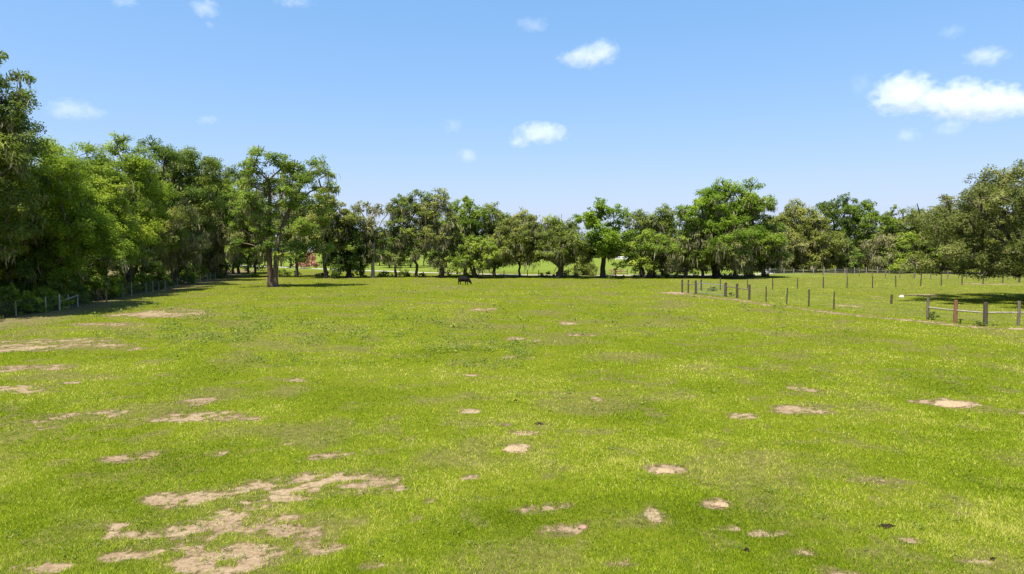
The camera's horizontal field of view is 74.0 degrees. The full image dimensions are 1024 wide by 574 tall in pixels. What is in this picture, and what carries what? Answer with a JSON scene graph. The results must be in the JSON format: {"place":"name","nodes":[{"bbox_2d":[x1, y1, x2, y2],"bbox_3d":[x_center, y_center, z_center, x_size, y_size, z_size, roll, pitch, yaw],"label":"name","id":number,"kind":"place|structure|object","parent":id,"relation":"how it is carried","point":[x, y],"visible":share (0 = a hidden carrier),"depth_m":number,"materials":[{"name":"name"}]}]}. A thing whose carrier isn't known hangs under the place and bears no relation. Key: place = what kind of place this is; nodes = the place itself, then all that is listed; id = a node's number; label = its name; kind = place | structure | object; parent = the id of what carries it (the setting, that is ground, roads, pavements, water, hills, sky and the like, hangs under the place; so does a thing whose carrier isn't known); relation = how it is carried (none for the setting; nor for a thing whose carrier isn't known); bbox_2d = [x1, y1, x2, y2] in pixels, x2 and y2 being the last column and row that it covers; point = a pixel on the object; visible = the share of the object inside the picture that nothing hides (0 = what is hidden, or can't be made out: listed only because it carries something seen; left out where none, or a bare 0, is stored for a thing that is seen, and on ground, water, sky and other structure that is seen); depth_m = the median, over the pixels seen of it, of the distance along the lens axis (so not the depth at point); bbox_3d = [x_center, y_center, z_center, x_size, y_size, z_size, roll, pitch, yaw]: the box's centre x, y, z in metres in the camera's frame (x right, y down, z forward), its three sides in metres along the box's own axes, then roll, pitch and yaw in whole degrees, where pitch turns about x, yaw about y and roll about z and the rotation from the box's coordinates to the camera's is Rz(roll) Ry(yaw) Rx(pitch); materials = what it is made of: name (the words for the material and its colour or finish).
{"place":"outdoors","nodes":[
{"label":"outdoors","id":0,"kind":"place"},
{"bbox_2d":[225,220,730,271],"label":"woodland across road","id":1,"kind":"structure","parent":0,"point":[407,261],"depth_m":180.94,"materials":[{"name":"green plant"}]},
{"bbox_2d":[240,265,776,275],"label":"road","id":2,"kind":"structure","parent":0,"point":[506,274],"depth_m":145.34,"materials":[{"name":"grey asphalt"}]},
{"bbox_2d":[0,250,1023,573],"bbox_3d":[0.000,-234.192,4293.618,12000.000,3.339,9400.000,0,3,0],"label":"ground","id":3,"kind":"structure","parent":0,"point":[190,562],"depth_m":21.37,"materials":[{"name":"green plant"}]},
{"bbox_2d":[0,286,15,316],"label":"shrub","id":4,"kind":"object","parent":3,"relation":"on","point":[4,293],"visible":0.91,"depth_m":50.33,"materials":[{"name":"green plant"}]},
{"bbox_2d":[0,245,38,292],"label":"shrub","id":5,"kind":"object","parent":3,"relation":"on","point":[16,278],"visible":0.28,"depth_m":56.15,"materials":[{"name":"green plant"}]},
{"bbox_2d":[0,51,54,268],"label":"tall oak tree","id":6,"kind":"object","parent":3,"relation":"on","point":[16,156],"visible":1,"depth_m":49.72,"materials":[{"name":"green plant"}]},
{"bbox_2d":[10,292,47,314],"bbox_3d":[-37.811,1.359,53.352,2.332,1.942,3.221,-1,3,-24],"label":"shrub","id":7,"kind":"object","parent":3,"relation":"on","point":[29,296],"visible":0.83,"depth_m":52.73,"materials":[{"name":"green plant"}]},
{"bbox_2d":[0,185,85,295],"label":"shaded tree","id":8,"kind":"object","parent":3,"relation":"on","point":[33,271],"visible":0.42,"depth_m":56.14,"materials":[{"name":"green plant"}]},
{"bbox_2d":[41,268,89,304],"bbox_3d":[-40.090,0.190,60.290,4.302,3.914,4.167,0,3,0],"label":"shrub","id":9,"kind":"object","parent":3,"relation":"on","point":[82,288],"visible":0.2,"depth_m":60.84,"materials":[{"name":"green plant"}]},
{"bbox_2d":[0,134,140,294],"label":"leafy tree","id":10,"kind":"object","parent":3,"relation":"on","point":[67,192],"visible":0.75,"depth_m":56.76,"materials":[{"name":"green plant"}]},
{"bbox_2d":[34,141,144,274],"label":"leafy tree","id":11,"kind":"object","parent":3,"relation":"on","point":[86,148],"visible":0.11,"depth_m":70.41,"materials":[{"name":"green plant"}]},
{"bbox_2d":[51,210,129,288],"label":"shaded tree","id":12,"kind":"object","parent":3,"relation":"on","point":[87,270],"visible":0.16,"depth_m":66.12,"materials":[{"name":"green plant"}]},
{"bbox_2d":[88,269,120,298],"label":"shrub","id":13,"kind":"object","parent":3,"relation":"on","point":[114,289],"visible":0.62,"depth_m":67.45,"materials":[{"name":"green plant"}]},
{"bbox_2d":[65,165,157,277],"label":"understory tree","id":14,"kind":"object","parent":3,"relation":"on","point":[111,206],"visible":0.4,"depth_m":69.39,"materials":[{"name":"green plant"}]},
{"bbox_2d":[0,269,223,318],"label":"wood undergrowth","id":15,"kind":"object","parent":3,"relation":"on","point":[43,293],"visible":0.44,"depth_m":58.42,"materials":[{"name":"green plant"}]},
{"bbox_2d":[0,271,230,317],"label":"woven wire fence","id":16,"kind":"object","parent":3,"relation":"on","point":[59,301],"visible":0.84,"depth_m":64.72,"materials":[{"name":"grey metal"}]},
{"bbox_2d":[73,130,177,291],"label":"oak tree","id":17,"kind":"object","parent":3,"relation":"on","point":[140,192],"visible":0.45,"depth_m":77.65,"materials":[{"name":"green plant"}]},
{"bbox_2d":[116,279,135,293],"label":"shrub","id":18,"kind":"object","parent":3,"relation":"on","point":[127,285],"visible":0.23,"depth_m":75.33,"materials":[{"name":"green plant"}]},
{"bbox_2d":[1,136,266,281],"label":"woodland interior","id":19,"kind":"object","parent":3,"relation":"on","point":[248,263],"visible":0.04,"depth_m":111.87,"materials":[{"name":"green plant"}]},
{"bbox_2d":[133,277,143,292],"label":"sapling bush","id":20,"kind":"object","parent":3,"relation":"on","point":[136,281],"visible":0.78,"depth_m":77.62,"materials":[{"name":"green plant"}]},
{"bbox_2d":[133,261,170,290],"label":"shrub","id":21,"kind":"object","parent":3,"relation":"on","point":[157,268],"visible":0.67,"depth_m":85.05,"materials":[{"name":"green plant"}]},
{"bbox_2d":[122,178,188,286],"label":"understory tree","id":22,"kind":"object","parent":3,"relation":"on","point":[160,249],"visible":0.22,"depth_m":86.71,"materials":[{"name":"green plant"}]},
{"bbox_2d":[127,135,208,285],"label":"open oak tree","id":23,"kind":"object","parent":3,"relation":"on","point":[168,154],"visible":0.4,"depth_m":91.18,"materials":[{"name":"green plant"}]},
{"bbox_2d":[162,220,187,281],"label":"sapling","id":24,"kind":"object","parent":3,"relation":"on","point":[182,232],"visible":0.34,"depth_m":94.26,"materials":[{"name":"green plant"}]},
{"bbox_2d":[144,199,211,279],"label":"mossy oak tree","id":25,"kind":"object","parent":3,"relation":"on","point":[186,250],"visible":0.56,"depth_m":96.93,"materials":[{"name":"green plant"}]},
{"bbox_2d":[168,259,196,283],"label":"shrub","id":26,"kind":"object","parent":3,"relation":"on","point":[190,278],"visible":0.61,"depth_m":98.70,"materials":[{"name":"green plant"}]},
{"bbox_2d":[154,145,232,281],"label":"oak tree","id":27,"kind":"object","parent":3,"relation":"on","point":[192,166],"visible":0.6,"depth_m":104.61,"materials":[{"name":"green plant"}]},
{"bbox_2d":[195,261,230,277],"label":"shrub","id":28,"kind":"object","parent":3,"relation":"on","point":[222,267],"visible":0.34,"depth_m":120.39,"materials":[{"name":"green plant"}]},
{"bbox_2d":[189,195,247,277],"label":"mossy oak tree","id":29,"kind":"object","parent":3,"relation":"on","point":[218,244],"visible":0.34,"depth_m":116.73,"materials":[{"name":"green plant"}]},
{"bbox_2d":[197,158,256,274],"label":"oak tree","id":30,"kind":"object","parent":3,"relation":"on","point":[231,199],"visible":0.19,"depth_m":118.83,"materials":[{"name":"green plant"}]},
{"bbox_2d":[227,206,245,273],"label":"mossy oak tree","id":31,"kind":"object","parent":3,"relation":"on","point":[241,257],"visible":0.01,"depth_m":137.75,"materials":[{"name":"green plant"}]},
{"bbox_2d":[222,164,277,273],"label":"oak tree","id":32,"kind":"object","parent":3,"relation":"on","point":[236,175],"visible":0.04,"depth_m":141.00,"materials":[{"name":"green plant"}]},
{"bbox_2d":[228,190,279,273],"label":"oak tree","id":33,"kind":"object","parent":3,"relation":"on","point":[247,237],"visible":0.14,"depth_m":122.64,"materials":[{"name":"green plant"}]},
{"bbox_2d":[224,145,340,286],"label":"lone oak tree","id":34,"kind":"object","parent":3,"relation":"on","point":[286,187],"visible":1,"depth_m":90.06,"materials":[{"name":"green plant"}]},
{"bbox_2d":[256,186,312,276],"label":"oak tree","id":35,"kind":"object","parent":3,"relation":"on","point":[277,224],"visible":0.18,"depth_m":122.05,"materials":[{"name":"green plant"}]},
{"bbox_2d":[278,268,291,274],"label":"scrub","id":36,"kind":"object","parent":3,"relation":"on","point":[283,270],"visible":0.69,"depth_m":132.76,"materials":[{"name":"green plant"}]},
{"bbox_2d":[299,252,318,268],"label":"flowering shrub","id":37,"kind":"object","parent":3,"relation":"on","point":[313,263],"visible":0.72,"depth_m":173.88,"materials":[{"name":"pink plant"}]},
{"bbox_2d":[287,186,362,277],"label":"oak tree","id":38,"kind":"object","parent":3,"relation":"on","point":[336,215],"visible":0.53,"depth_m":117.17,"materials":[{"name":"green plant"}]},
{"bbox_2d":[317,210,383,277],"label":"dense oak tree","id":39,"kind":"object","parent":3,"relation":"on","point":[354,257],"visible":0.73,"depth_m":119.09,"materials":[{"name":"green plant"}]},
{"bbox_2d":[351,200,392,277],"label":"pale trunk tree","id":40,"kind":"object","parent":3,"relation":"on","point":[370,223],"visible":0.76,"depth_m":120.03,"materials":[{"name":"green plant"}]},
{"bbox_2d":[370,197,412,276],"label":"slender oak tree","id":41,"kind":"object","parent":3,"relation":"on","point":[398,246],"visible":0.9,"depth_m":120.85,"materials":[{"name":"green plant"}]},
{"bbox_2d":[395,189,437,276],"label":"slender oak tree","id":42,"kind":"object","parent":3,"relation":"on","point":[411,208],"visible":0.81,"depth_m":120.77,"materials":[{"name":"green plant"}]},
{"bbox_2d":[415,187,463,277],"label":"mossy oak tree","id":43,"kind":"object","parent":3,"relation":"on","point":[440,240],"visible":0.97,"depth_m":119.73,"materials":[{"name":"green plant"}]},
{"bbox_2d":[272,229,651,257],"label":"woodland","id":44,"kind":"object","parent":3,"relation":"on","point":[451,251],"visible":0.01,"depth_m":327.04,"materials":[{"name":"green plant"}]},
{"bbox_2d":[458,276,471,284],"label":"cow","id":45,"kind":"object","parent":3,"relation":"on","point":[463,279],"visible":1,"depth_m":95.64},
{"bbox_2d":[434,195,496,275],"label":"oak tree","id":46,"kind":"object","parent":3,"relation":"on","point":[471,222],"visible":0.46,"depth_m":124.39,"materials":[{"name":"green plant"}]},
{"bbox_2d":[434,234,509,277],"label":"oak tree","id":47,"kind":"object","parent":3,"relation":"on","point":[472,251],"visible":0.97,"depth_m":118.46,"materials":[{"name":"green plant"}]},
{"bbox_2d":[462,201,514,276],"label":"oak tree","id":48,"kind":"object","parent":3,"relation":"on","point":[499,216],"visible":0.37,"depth_m":124.18,"materials":[{"name":"green plant"}]},
{"bbox_2d":[248,270,769,277],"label":"undergrowth","id":49,"kind":"object","parent":3,"relation":"on","point":[380,274],"visible":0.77,"depth_m":123.61,"materials":[{"name":"green plant"}]},
{"bbox_2d":[502,445,527,452],"bbox_3d":[0.074,3.990,16.741,0.672,0.160,0.491,0,3,0],"label":"sand mound","id":50,"kind":"object","parent":3,"relation":"on","point":[512,449],"visible":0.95,"depth_m":16.61,"materials":[{"name":"beige sand"}]},
{"bbox_2d":[488,207,545,276],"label":"bowed oak tree","id":51,"kind":"object","parent":3,"relation":"on","point":[510,242],"visible":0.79,"depth_m":119.43,"materials":[{"name":"green plant"}]},
{"bbox_2d":[512,213,595,277],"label":"spreading oak tree","id":52,"kind":"object","parent":3,"relation":"on","point":[546,247],"visible":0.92,"depth_m":117.96,"materials":[{"name":"green plant"}]},
{"bbox_2d":[482,269,627,276],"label":"wire fence","id":53,"kind":"object","parent":3,"relation":"on","point":[568,272],"visible":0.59,"depth_m":128.41,"materials":[{"name":"brown wood"}]},
{"bbox_2d":[577,525,587,529],"bbox_3d":[1.269,4.296,12.175,0.176,0.082,0.149,1,3,21],"label":"stone","id":54,"kind":"object","parent":3,"relation":"on","point":[582,527],"visible":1,"depth_m":12.13,"materials":[{"name":"beige stone"}]},
{"bbox_2d":[568,255,597,275],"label":"shrub","id":55,"kind":"object","parent":3,"relation":"on","point":[589,269],"visible":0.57,"depth_m":130.14,"materials":[{"name":"green plant"}]},
{"bbox_2d":[568,196,640,277],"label":"broad leaved tree","id":56,"kind":"object","parent":3,"relation":"on","point":[613,235],"visible":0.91,"depth_m":117.96,"materials":[{"name":"green plant"}]},
{"bbox_2d":[621,208,661,276],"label":"oak tree","id":57,"kind":"object","parent":3,"relation":"on","point":[641,219],"visible":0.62,"depth_m":123.57,"materials":[{"name":"green plant"}]},
{"bbox_2d":[606,228,691,277],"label":"oak tree","id":58,"kind":"object","parent":3,"relation":"on","point":[650,246],"visible":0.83,"depth_m":117.71,"materials":[{"name":"green plant"}]},
{"bbox_2d":[655,468,675,473],"bbox_3d":[3.444,4.127,15.259,0.468,0.109,0.298,0,3,0],"label":"sand mound","id":59,"kind":"object","parent":3,"relation":"on","point":[664,471],"visible":0.98,"depth_m":15.20,"materials":[{"name":"beige sand"}]},
{"bbox_2d":[645,203,692,275],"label":"oak tree","id":60,"kind":"object","parent":3,"relation":"on","point":[668,226],"visible":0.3,"depth_m":124.38,"materials":[{"name":"green plant"}]},
{"bbox_2d":[655,217,713,277],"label":"mossy oak tree","id":61,"kind":"object","parent":3,"relation":"on","point":[674,263],"visible":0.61,"depth_m":116.46,"materials":[{"name":"green plant"}]},
{"bbox_2d":[676,207,723,277],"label":"oak tree","id":62,"kind":"object","parent":3,"relation":"on","point":[694,257],"visible":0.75,"depth_m":116.23,"materials":[{"name":"green plant"}]},
{"bbox_2d":[697,283,723,294],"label":"field gate","id":63,"kind":"structure","parent":3,"relation":"on","point":[710,286],"depth_m":73.56,"materials":[{"name":"metal"}]},
{"bbox_2d":[673,176,766,277],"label":"great oak tree","id":64,"kind":"object","parent":3,"relation":"on","point":[713,197],"visible":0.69,"depth_m":116.20,"materials":[{"name":"green plant"}]},
{"bbox_2d":[711,502,728,507],"bbox_3d":[4.038,4.228,13.211,0.362,0.102,0.232,0,3,0],"label":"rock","id":65,"kind":"object","parent":3,"relation":"on","point":[720,504],"visible":0.98,"depth_m":13.13,"materials":[{"name":"beige stone"}]},
{"bbox_2d":[713,226,762,278],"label":"mossy oak tree","id":66,"kind":"object","parent":3,"relation":"on","point":[736,263],"visible":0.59,"depth_m":114.88,"materials":[{"name":"green plant"}]},
{"bbox_2d":[725,177,791,277],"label":"great oak tree","id":67,"kind":"object","parent":3,"relation":"on","point":[761,205],"visible":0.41,"depth_m":118.83,"materials":[{"name":"green plant"}]},
{"bbox_2d":[754,214,793,276],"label":"mossy oak tree","id":68,"kind":"object","parent":3,"relation":"on","point":[778,255],"visible":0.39,"depth_m":121.35,"materials":[{"name":"green plant"}]},
{"bbox_2d":[766,226,808,272],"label":"mossy oak tree","id":69,"kind":"object","parent":3,"relation":"on","point":[802,245],"visible":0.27,"depth_m":143.56,"materials":[{"name":"green plant"}]},
{"bbox_2d":[762,198,830,271],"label":"domed oak tree","id":70,"kind":"object","parent":3,"relation":"on","point":[797,221],"visible":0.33,"depth_m":148.63,"materials":[{"name":"green plant"}]},
{"bbox_2d":[681,279,925,315],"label":"wire fence","id":71,"kind":"object","parent":3,"relation":"on","point":[737,292],"visible":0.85,"depth_m":66.85,"materials":[{"name":"grey metal"}]},
{"bbox_2d":[790,216,854,271],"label":"mossy oak tree","id":72,"kind":"object","parent":3,"relation":"on","point":[833,243],"visible":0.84,"depth_m":145.37,"materials":[{"name":"green plant"}]},
{"bbox_2d":[815,192,876,271],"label":"umbrella oak tree","id":73,"kind":"object","parent":3,"relation":"on","point":[831,214],"visible":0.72,"depth_m":151.69,"materials":[{"name":"green plant"}]},
{"bbox_2d":[823,236,871,272],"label":"shaded tree","id":74,"kind":"object","parent":3,"relation":"on","point":[853,255],"visible":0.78,"depth_m":144.91,"materials":[{"name":"green plant"}]},
{"bbox_2d":[700,273,1020,289],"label":"wire fence","id":75,"kind":"object","parent":3,"relation":"on","point":[962,282],"visible":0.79,"depth_m":87.38,"materials":[{"name":"grey wood"}]},
{"bbox_2d":[757,267,978,275],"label":"edge fence","id":76,"kind":"object","parent":3,"relation":"on","point":[813,273],"visible":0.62,"depth_m":134.18,"materials":[{"name":"brown wood"}]},
{"bbox_2d":[840,200,899,271],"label":"oak tree","id":77,"kind":"object","parent":3,"relation":"on","point":[871,217],"visible":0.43,"depth_m":149.56,"materials":[{"name":"green plant"}]},
{"bbox_2d":[857,229,901,272],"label":"mossy oak tree","id":78,"kind":"object","parent":3,"relation":"on","point":[875,262],"visible":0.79,"depth_m":144.70,"materials":[{"name":"green plant"}]},
{"bbox_2d":[878,524,895,528],"bbox_3d":[6.736,4.308,12.209,0.358,0.076,0.196,0,3,0],"label":"dung pat","id":79,"kind":"object","parent":3,"relation":"on","point":[887,526],"visible":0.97,"depth_m":12.20,"materials":[{"name":"brown soil"}]},
{"bbox_2d":[868,204,911,271],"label":"ragged oak tree","id":80,"kind":"object","parent":3,"relation":"on","point":[891,212],"visible":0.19,"depth_m":151.60,"materials":[{"name":"green plant"}]},
{"bbox_2d":[889,258,907,273],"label":"sapling","id":81,"kind":"object","parent":3,"relation":"on","point":[900,261],"visible":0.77,"depth_m":138.36,"materials":[{"name":"green plant"}]},
{"bbox_2d":[888,209,930,251],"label":"ragged oak tree","id":82,"kind":"object","parent":3,"relation":"on","point":[901,228],"visible":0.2,"depth_m":148.47,"materials":[{"name":"green plant"}]},
{"bbox_2d":[874,230,945,273],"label":"oak tree","id":83,"kind":"object","parent":3,"relation":"on","point":[908,246],"visible":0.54,"depth_m":141.89,"materials":[{"name":"green plant"}]},
{"bbox_2d":[823,267,1008,279],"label":"wire fence","id":84,"kind":"object","parent":3,"relation":"on","point":[947,277],"visible":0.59,"depth_m":118.10,"materials":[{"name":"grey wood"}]},
{"bbox_2d":[928,311,940,319],"bbox_3d":[29.942,2.151,48.298,0.666,0.887,0.868,0,3,0],"label":"weed clump","id":85,"kind":"object","parent":3,"relation":"on","point":[931,314],"visible":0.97,"depth_m":48.21,"materials":[{"name":"green plant"}]},
{"bbox_2d":[904,204,970,272],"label":"oak tree","id":86,"kind":"object","parent":3,"relation":"on","point":[921,236],"visible":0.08,"depth_m":142.57,"materials":[{"name":"green plant"}]},
{"bbox_2d":[933,401,972,407],"bbox_3d":[14.132,3.746,21.748,1.228,0.180,0.658,0,3,0],"label":"sand mound","id":87,"kind":"object","parent":3,"relation":"on","point":[954,404],"visible":0.92,"depth_m":21.63,"materials":[{"name":"beige sand"}]},
{"bbox_2d":[894,158,1023,280],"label":"live oak tree","id":88,"kind":"object","parent":3,"relation":"on","point":[950,223],"visible":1,"depth_m":63.40,"materials":[{"name":"green plant"}]},
{"bbox_2d":[926,298,1023,325],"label":"rail fence","id":89,"kind":"object","parent":3,"relation":"on","point":[955,310],"visible":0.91,"depth_m":45.00,"materials":[{"name":"grey wood"}]},
{"bbox_2d":[932,204,1022,273],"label":"oak tree","id":90,"kind":"object","parent":3,"relation":"on","point":[984,239],"visible":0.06,"depth_m":135.05,"materials":[{"name":"green plant"}]},
{"bbox_2d":[972,320,987,325],"bbox_3d":[30.715,2.481,44.616,0.866,0.646,0.500,2,4,30],"label":"weed clump","id":91,"kind":"object","parent":3,"relation":"on","point":[980,322],"visible":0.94,"depth_m":44.53,"materials":[{"name":"green plant"}]},
{"bbox_2d":[0,0,1023,249],"label":"sky","id":92,"kind":"structure","parent":0,"point":[541,107],"materials":[{"name":"blue"}]},
{"bbox_2d":[760,219,1001,269],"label":"woodland behind paddock","id":93,"kind":"object","parent":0,"point":[869,259],"visible":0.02,"depth_m":166.32,"materials":[{"name":"green plant"}]}
]}

